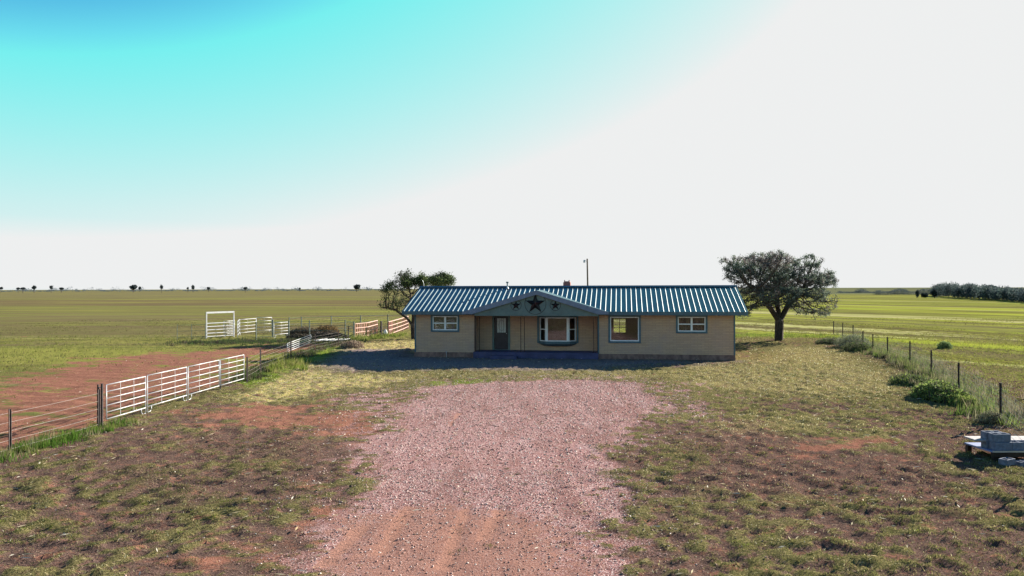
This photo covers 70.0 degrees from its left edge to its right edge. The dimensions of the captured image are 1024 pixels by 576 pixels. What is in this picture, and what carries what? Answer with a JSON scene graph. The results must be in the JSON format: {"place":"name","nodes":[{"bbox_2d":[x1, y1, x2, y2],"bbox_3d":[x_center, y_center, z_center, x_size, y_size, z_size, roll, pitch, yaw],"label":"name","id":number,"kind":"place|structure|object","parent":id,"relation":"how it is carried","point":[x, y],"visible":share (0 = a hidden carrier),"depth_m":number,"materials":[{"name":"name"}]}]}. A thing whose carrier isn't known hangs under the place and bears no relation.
{"place":"outdoors","nodes":[
{"label":"outdoors","id":0,"kind":"place"},
{"bbox_2d":[0,417,147,462],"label":"tall grass","id":1,"kind":"structure","parent":0,"point":[60,438],"depth_m":20.02,"materials":[{"name":"green plant"}]},
{"bbox_2d":[340,331,406,340],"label":"tall grass","id":2,"kind":"structure","parent":0,"point":[375,336],"depth_m":60.62,"materials":[{"name":"green plant"}]},
{"bbox_2d":[0,287,1023,575],"bbox_3d":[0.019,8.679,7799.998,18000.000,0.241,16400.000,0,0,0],"label":"ground","id":3,"kind":"structure","parent":0,"point":[322,307],"depth_m":18.71,"materials":[{"name":"soil"}]},
{"bbox_2d":[0,389,100,451],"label":"wire fence","id":4,"kind":"object","parent":3,"relation":"on","point":[10,421],"visible":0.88,"depth_m":19.42,"materials":[{"name":"metal"}]},
{"bbox_2d":[97,383,102,425],"bbox_3d":[-12.568,3.680,22.298,0.185,1.530,0.070,0,0,0],"label":"gate post","id":5,"kind":"object","parent":3,"relation":"on","point":[98,387],"visible":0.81,"depth_m":22.27,"materials":[{"name":"paint"}]},
{"bbox_2d":[106,376,145,419],"bbox_3d":[-12.373,3.596,23.473,0.038,1.279,2.169,0,0,3],"label":"corral panel","id":6,"kind":"object","parent":3,"relation":"on","point":[120,388],"visible":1,"depth_m":23.27,"materials":[{"name":"white paint"}]},
{"bbox_2d":[129,285,137,291],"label":"distant tree","id":7,"kind":"object","parent":3,"relation":"on","point":[133,287],"visible":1,"depth_m":1017.99,"materials":[{"name":"green plant"}]},
{"bbox_2d":[147,367,186,412],"bbox_3d":[-12.227,3.576,25.973,0.038,1.279,2.667,0,0,3],"label":"corral panel","id":8,"kind":"object","parent":3,"relation":"on","point":[161,378],"visible":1,"depth_m":25.73,"materials":[{"name":"white paint"}]},
{"bbox_2d":[177,324,205,338],"bbox_3d":[-26.542,3.689,60.495,2.190,1.430,0.048,0,0,-28],"label":"pipe fence","id":9,"kind":"object","parent":3,"relation":"on","point":[201,330],"visible":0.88,"depth_m":60.88,"materials":[{"name":"grey metal"}]},
{"bbox_2d":[0,319,404,398],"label":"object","id":10,"kind":"object","parent":3,"relation":"on","point":[153,332],"visible":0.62,"depth_m":73.75,"materials":[{"name":"green plant"}]},
{"bbox_2d":[188,360,218,399],"bbox_3d":[-12.069,3.576,28.663,0.038,1.279,2.550,0,0,3],"label":"corral panel","id":11,"kind":"object","parent":3,"relation":"on","point":[199,380],"visible":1,"depth_m":28.23,"materials":[{"name":"white paint"}]},
{"bbox_2d":[0,286,407,291],"bbox_3d":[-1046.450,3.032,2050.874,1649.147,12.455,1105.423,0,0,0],"label":"distant scrub","id":12,"kind":"object","parent":3,"relation":"on","point":[264,289],"visible":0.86,"depth_m":1769.06,"materials":[{"name":"green plant"}]},
{"bbox_2d":[206,311,234,337],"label":"walk through gate","id":13,"kind":"structure","parent":3,"relation":"on","point":[233,335],"depth_m":62.64,"materials":[{"name":"white metal"}]},
{"bbox_2d":[224,320,234,334],"bbox_3d":[-24.669,3.546,63.748,0.046,1.386,1.534,0,0,15],"label":"corral panel","id":14,"kind":"object","parent":3,"relation":"on","point":[229,327],"visible":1,"depth_m":63.74,"materials":[{"name":"white paint"}]},
{"bbox_2d":[220,354,243,385],"bbox_3d":[-11.922,3.478,31.176,0.038,1.084,2.313,0,0,3],"label":"corral panel","id":15,"kind":"object","parent":3,"relation":"on","point":[229,372],"visible":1,"depth_m":30.88,"materials":[{"name":"white paint"}]},
{"bbox_2d":[238,318,255,334],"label":"corral panel","id":16,"kind":"object","parent":3,"relation":"on","point":[246,325],"visible":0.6,"depth_m":66.88,"materials":[{"name":"white paint"}]},
{"bbox_2d":[145,336,365,346],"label":"tall grass","id":17,"kind":"structure","parent":3,"relation":"on","point":[245,342],"depth_m":56.74,"materials":[{"name":"green plant"}]},
{"bbox_2d":[256,317,271,330],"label":"corral panel","id":18,"kind":"object","parent":3,"relation":"on","point":[265,320],"visible":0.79,"depth_m":69.56,"materials":[{"name":"white paint"}]},
{"bbox_2d":[274,322,287,337],"bbox_3d":[-20.037,3.615,63.497,0.046,1.286,2.097,0,0,19],"label":"corral panel","id":19,"kind":"object","parent":3,"relation":"on","point":[279,328],"visible":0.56,"depth_m":63.22,"materials":[{"name":"white paint"}]},
{"bbox_2d":[261,355,310,372],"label":"tall grass","id":20,"kind":"structure","parent":3,"relation":"on","point":[299,364],"depth_m":38.20,"materials":[{"name":"green plant"}]},
{"bbox_2d":[227,338,348,381],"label":"tall grass","id":21,"kind":"structure","parent":3,"relation":"on","point":[310,352],"depth_m":39.74,"materials":[{"name":"green plant"}]},
{"bbox_2d":[246,326,348,381],"bbox_3d":[-12.656,3.695,45.367,0.730,1.355,25.287,0,0,-2],"label":"wire fence","id":22,"kind":"object","parent":3,"relation":"on","point":[290,343],"visible":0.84,"depth_m":42.60,"materials":[{"name":"paint"}]},
{"bbox_2d":[286,333,311,338],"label":"shrub","id":23,"kind":"object","parent":3,"relation":"on","point":[295,335],"visible":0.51,"depth_m":61.08,"materials":[{"name":"green plant"}]},
{"bbox_2d":[287,335,310,349],"bbox_3d":[-15.080,3.886,51.998,0.045,0.580,9.027,0,0,-6],"label":"corral panel","id":24,"kind":"object","parent":3,"relation":"on","point":[300,342],"visible":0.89,"depth_m":52.06,"materials":[{"name":"white paint"}]},
{"bbox_2d":[282,326,320,334],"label":"shrub","id":25,"kind":"object","parent":3,"relation":"on","point":[303,330],"visible":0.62,"depth_m":66.75,"materials":[{"name":"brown plant"}]},
{"bbox_2d":[255,320,353,337],"bbox_3d":[-17.005,3.565,61.498,8.115,1.630,3.100,0,0,0],"label":"pipe fence","id":26,"kind":"object","parent":3,"relation":"on","point":[309,321],"visible":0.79,"depth_m":61.95,"materials":[{"name":"grey metal"}]},
{"bbox_2d":[304,330,347,339],"bbox_3d":[-15.253,3.895,60.488,3.894,0.832,1.798,0,0,0],"label":"shrub","id":27,"kind":"object","parent":3,"relation":"on","point":[329,333],"visible":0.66,"depth_m":60.19,"materials":[{"name":"brown plant"}]},
{"bbox_2d":[315,325,339,332],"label":"shrub","id":28,"kind":"object","parent":3,"relation":"on","point":[327,327],"visible":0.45,"depth_m":67.79,"materials":[{"name":"brown plant"}]},
{"bbox_2d":[313,338,349,340],"bbox_3d":[-14.168,4.060,57.498,2.541,0.098,1.444,0,0,0],"label":"fallen panel","id":29,"kind":"object","parent":3,"relation":"on","point":[327,340],"visible":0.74,"depth_m":56.78,"materials":[{"name":"white paint"}]},
{"bbox_2d":[289,314,406,330],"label":"pipe fence","id":30,"kind":"object","parent":3,"relation":"on","point":[341,322],"visible":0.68,"depth_m":72.66,"materials":[{"name":"grey metal"}]},
{"bbox_2d":[340,340,363,348],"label":"shrub","id":31,"kind":"object","parent":3,"relation":"on","point":[351,344],"visible":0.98,"depth_m":50.88,"materials":[{"name":"brown plant"}]},
{"bbox_2d":[353,284,360,291],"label":"distant tree","id":32,"kind":"object","parent":3,"relation":"on","point":[356,286],"visible":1,"depth_m":1018.25,"materials":[{"name":"green plant"}]},
{"bbox_2d":[354,320,377,336],"bbox_3d":[-12.460,3.619,63.740,0.579,1.400,6.590,0,0,6],"label":"rail fence","id":33,"kind":"object","parent":3,"relation":"on","point":[357,327],"visible":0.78,"depth_m":62.27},
{"bbox_2d":[388,316,408,333],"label":"rail fence","id":34,"kind":"object","parent":3,"relation":"on","point":[390,326],"visible":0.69,"depth_m":69.15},
{"bbox_2d":[375,268,456,338],"bbox_3d":[-7.861,1.333,59.962,6.893,5.977,3.763,0,0,0],"label":"leaning tree","id":35,"kind":"object","parent":3,"relation":"on","point":[404,280],"visible":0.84,"depth_m":59.72,"materials":[{"name":"green plant"}]},
{"bbox_2d":[1,354,1020,574],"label":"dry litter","id":36,"kind":"object","parent":3,"relation":"on","point":[547,470],"visible":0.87,"depth_m":16.90,"materials":[{"name":"brown plant"}]},
{"bbox_2d":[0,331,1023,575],"bbox_3d":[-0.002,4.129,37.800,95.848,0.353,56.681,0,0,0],"label":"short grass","id":37,"kind":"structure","parent":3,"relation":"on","point":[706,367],"depth_m":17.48,"materials":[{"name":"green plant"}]},
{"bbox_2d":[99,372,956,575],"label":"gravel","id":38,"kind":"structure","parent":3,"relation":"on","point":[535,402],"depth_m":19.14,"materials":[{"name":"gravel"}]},
{"bbox_2d":[402,280,747,360],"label":"ranch house","id":39,"kind":"structure","parent":3,"relation":"on","point":[683,322],"depth_m":44.56,"materials":[{"name":"beige brick"}]},
{"bbox_2d":[431,315,458,331],"bbox_3d":[-4.090,2.167,44.920,1.790,1.063,0.310,0,0,8],"label":"window","id":40,"kind":"structure","parent":39,"relation":"in","point":[439,323],"depth_m":44.93,"materials":[{"name":"teal paint"}]},
{"bbox_2d":[495,316,507,348],"bbox_3d":[-0.667,2.803,45.693,0.835,2.070,0.110,0,0,9],"label":"front door","id":41,"kind":"structure","parent":39,"relation":"in","point":[501,322],"depth_m":45.68,"materials":[{"name":"paint"}]},
{"bbox_2d":[511,300,520,310],"bbox_3d":[0.230,1.024,43.370,0.642,0.642,0.105,0,0,9],"label":"wall star","id":42,"kind":"object","parent":39,"relation":"attached to","point":[515,305],"depth_m":43.38,"materials":[{"name":"metal"}]},
{"bbox_2d":[525,295,545,314],"bbox_3d":[1.368,0.931,43.151,1.281,1.281,0.201,0,0,9],"label":"wall star","id":43,"kind":"object","parent":39,"relation":"attached to","point":[535,303],"depth_m":43.17,"materials":[{"name":"metal"}]},
{"bbox_2d":[550,300,560,310],"bbox_3d":[2.550,1.016,43.023,0.642,0.642,0.105,0,0,8],"label":"wall star","id":44,"kind":"object","parent":39,"relation":"attached to","point":[555,305],"depth_m":43.03,"materials":[{"name":"metal"}]},
{"bbox_2d":[537,316,577,345],"bbox_3d":[2.800,2.621,44.957,2.550,1.906,0.480,0,0,8],"label":"bay window","id":45,"kind":"structure","parent":39,"relation":"in","point":[559,326],"depth_m":45.09,"materials":[{"name":"teal paint"}]},
{"bbox_2d":[608,315,640,342],"bbox_3d":[6.655,2.436,43.228,1.903,1.641,0.140,0,0,8],"label":"window","id":46,"kind":"structure","parent":39,"relation":"in","point":[609,316],"depth_m":43.19,"materials":[{"name":"teal paint"}]},
{"bbox_2d":[676,315,707,333],"bbox_3d":[10.498,2.122,42.740,1.798,1.058,0.310,0,0,8],"label":"window","id":47,"kind":"structure","parent":39,"relation":"in","point":[698,324],"depth_m":42.73,"materials":[{"name":"teal paint"}]},
{"bbox_2d":[583,259,588,285],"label":"utility pole","id":48,"kind":"object","parent":3,"relation":"on","point":[587,271],"visible":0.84,"depth_m":111.89,"materials":[{"name":"grey metal"}]},
{"bbox_2d":[718,249,839,340],"bbox_3d":[20.899,0.634,57.104,8.700,7.286,8.220,0,0,28],"label":"live oak tree","id":49,"kind":"object","parent":3,"relation":"on","point":[794,291],"visible":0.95,"depth_m":56.25,"materials":[{"name":"green plant"}]},
{"bbox_2d":[735,331,867,337],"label":"tall grass","id":50,"kind":"structure","parent":3,"relation":"on","point":[792,334],"depth_m":62.44,"materials":[{"name":"green plant"}]},
{"bbox_2d":[815,337,843,344],"bbox_3d":[23.774,3.930,54.388,2.662,0.622,1.730,0,0,0],"label":"shrub","id":51,"kind":"object","parent":3,"relation":"on","point":[828,341],"visible":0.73,"depth_m":54.20,"materials":[{"name":"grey plant"}]},
{"bbox_2d":[834,334,870,346],"bbox_3d":[23.760,3.673,50.937,2.792,1.037,2.448,0,0,0],"label":"shrub","id":52,"kind":"object","parent":3,"relation":"on","point":[851,339],"visible":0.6,"depth_m":50.81,"materials":[{"name":"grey plant"}]},
{"bbox_2d":[840,341,874,350],"bbox_3d":[22.780,3.812,47.992,2.443,0.734,1.703,0,0,0],"label":"shrub","id":53,"kind":"object","parent":3,"relation":"on","point":[853,346],"visible":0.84,"depth_m":47.77,"materials":[{"name":"green plant"}]},
{"bbox_2d":[736,317,1023,386],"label":"crop rows","id":54,"kind":"object","parent":3,"relation":"on","point":[986,319],"visible":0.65,"depth_m":70.17,"materials":[{"name":"green plant"}]},
{"bbox_2d":[836,288,930,292],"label":"distant scrub","id":55,"kind":"object","parent":3,"relation":"on","point":[878,291],"visible":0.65,"depth_m":573.30,"materials":[{"name":"green plant"}]},
{"bbox_2d":[873,290,929,294],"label":"distant scrub","id":56,"kind":"object","parent":3,"relation":"on","point":[902,293],"visible":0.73,"depth_m":432.87,"materials":[{"name":"green plant"}]},
{"bbox_2d":[888,374,935,387],"bbox_3d":[17.254,3.968,31.452,1.872,0.583,2.808,0,0,0],"label":"shrub","id":57,"kind":"object","parent":3,"relation":"on","point":[902,379],"visible":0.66,"depth_m":31.33,"materials":[{"name":"green plant"}]},
{"bbox_2d":[921,292,928,297],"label":"distant tree","id":58,"kind":"object","parent":3,"relation":"on","point":[923,294],"visible":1,"depth_m":299.43,"materials":[{"name":"green plant"}]},
{"bbox_2d":[833,321,1023,435],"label":"wire fence","id":59,"kind":"object","parent":3,"relation":"on","point":[1003,399],"visible":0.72,"depth_m":28.39,"materials":[{"name":"metal"}]},
{"bbox_2d":[840,335,1023,426],"bbox_3d":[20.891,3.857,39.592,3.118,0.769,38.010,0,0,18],"label":"tall grass","id":60,"kind":"structure","parent":3,"relation":"on","point":[921,370],"depth_m":31.21,"materials":[{"name":"green plant"}]},
{"bbox_2d":[930,288,939,297],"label":"distant tree","id":61,"kind":"object","parent":3,"relation":"on","point":[934,292],"visible":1,"depth_m":289.44,"materials":[{"name":"green plant"}]},
{"bbox_2d":[907,379,975,402],"bbox_3d":[15.948,3.803,27.234,1.822,0.808,2.963,0,0,0],"label":"shrub","id":62,"kind":"object","parent":3,"relation":"on","point":[934,390],"visible":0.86,"depth_m":26.91,"materials":[{"name":"green plant"}]},
{"bbox_2d":[936,341,952,348],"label":"shrub","id":63,"kind":"object","parent":3,"relation":"on","point":[944,344],"visible":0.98,"depth_m":49.29,"materials":[{"name":"green plant"}]},
{"bbox_2d":[952,395,980,406],"bbox_3d":[16.011,3.984,25.750,0.942,0.426,0.891,0,0,-42],"label":"shrub","id":64,"kind":"object","parent":3,"relation":"on","point":[966,398],"visible":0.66,"depth_m":25.66,"materials":[{"name":"green plant"}]},
{"bbox_2d":[930,282,1023,301],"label":"wood","id":65,"kind":"object","parent":3,"relation":"on","point":[974,291],"visible":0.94,"depth_m":253.50,"materials":[{"name":"green plant"}]},
{"bbox_2d":[973,409,1007,423],"bbox_3d":[14.676,3.904,22.337,1.003,0.449,0.896,0,0,0],"label":"shrub","id":66,"kind":"object","parent":3,"relation":"on","point":[990,418],"visible":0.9,"depth_m":22.22,"materials":[{"name":"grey plant"}]},
{"bbox_2d":[964,442,1023,461],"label":"platform","id":67,"kind":"structure","parent":3,"relation":"on","point":[995,455],"depth_m":17.57,"materials":[{"name":"grey wood"}]},
{"bbox_2d":[981,440,988,447],"bbox_3d":[11.781,3.813,17.925,0.420,0.190,0.220,0,0,0],"label":"concrete block","id":68,"kind":"object","parent":67,"relation":"on","point":[985,444],"depth_m":17.86,"materials":[{"name":"grey concrete"}]},
{"bbox_2d":[980,430,1000,439],"bbox_3d":[11.798,3.621,17.969,0.420,0.190,0.220,0,0,-1],"label":"concrete block","id":69,"kind":"object","parent":68,"relation":"on","point":[983,434],"depth_m":17.96,"materials":[{"name":"grey concrete"}]},
{"bbox_2d":[989,441,1011,450],"bbox_3d":[11.821,3.812,17.675,0.420,0.190,0.220,0,0,0],"label":"concrete block","id":70,"kind":"object","parent":67,"relation":"on","point":[996,446],"depth_m":17.57,"materials":[{"name":"grey concrete"}]},
{"bbox_2d":[988,432,1010,441],"bbox_3d":[11.820,3.620,17.725,0.420,0.190,0.220,0,0,0],"label":"concrete block","id":71,"kind":"object","parent":70,"relation":"on","point":[999,437],"depth_m":17.61,"materials":[{"name":"grey concrete"}]},
{"bbox_2d":[1011,441,1023,449],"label":"concrete block","id":72,"kind":"object","parent":67,"relation":"on","point":[1017,445],"depth_m":17.58,"materials":[{"name":"grey concrete"}]},
{"bbox_2d":[964,436,1023,457],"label":"plank board","id":73,"kind":"object","parent":3,"relation":"on","point":[976,438],"visible":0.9,"depth_m":18.01,"materials":[{"name":"wood"}]},
{"bbox_2d":[998,457,1014,465],"bbox_3d":[11.555,4.052,17.060,0.340,0.140,0.200,0,0,-29],"label":"paving block","id":74,"kind":"object","parent":3,"relation":"on","point":[1006,461],"depth_m":16.99,"materials":[{"name":"grey concrete"}]},
{"bbox_2d":[1015,460,1023,467],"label":"paving block","id":75,"kind":"object","parent":3,"relation":"on","point":[1019,462],"depth_m":17.08,"materials":[{"name":"grey concrete"}]},
{"bbox_2d":[0,0,1023,289],"label":"sky","id":76,"kind":"structure","parent":0,"point":[147,144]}
]}

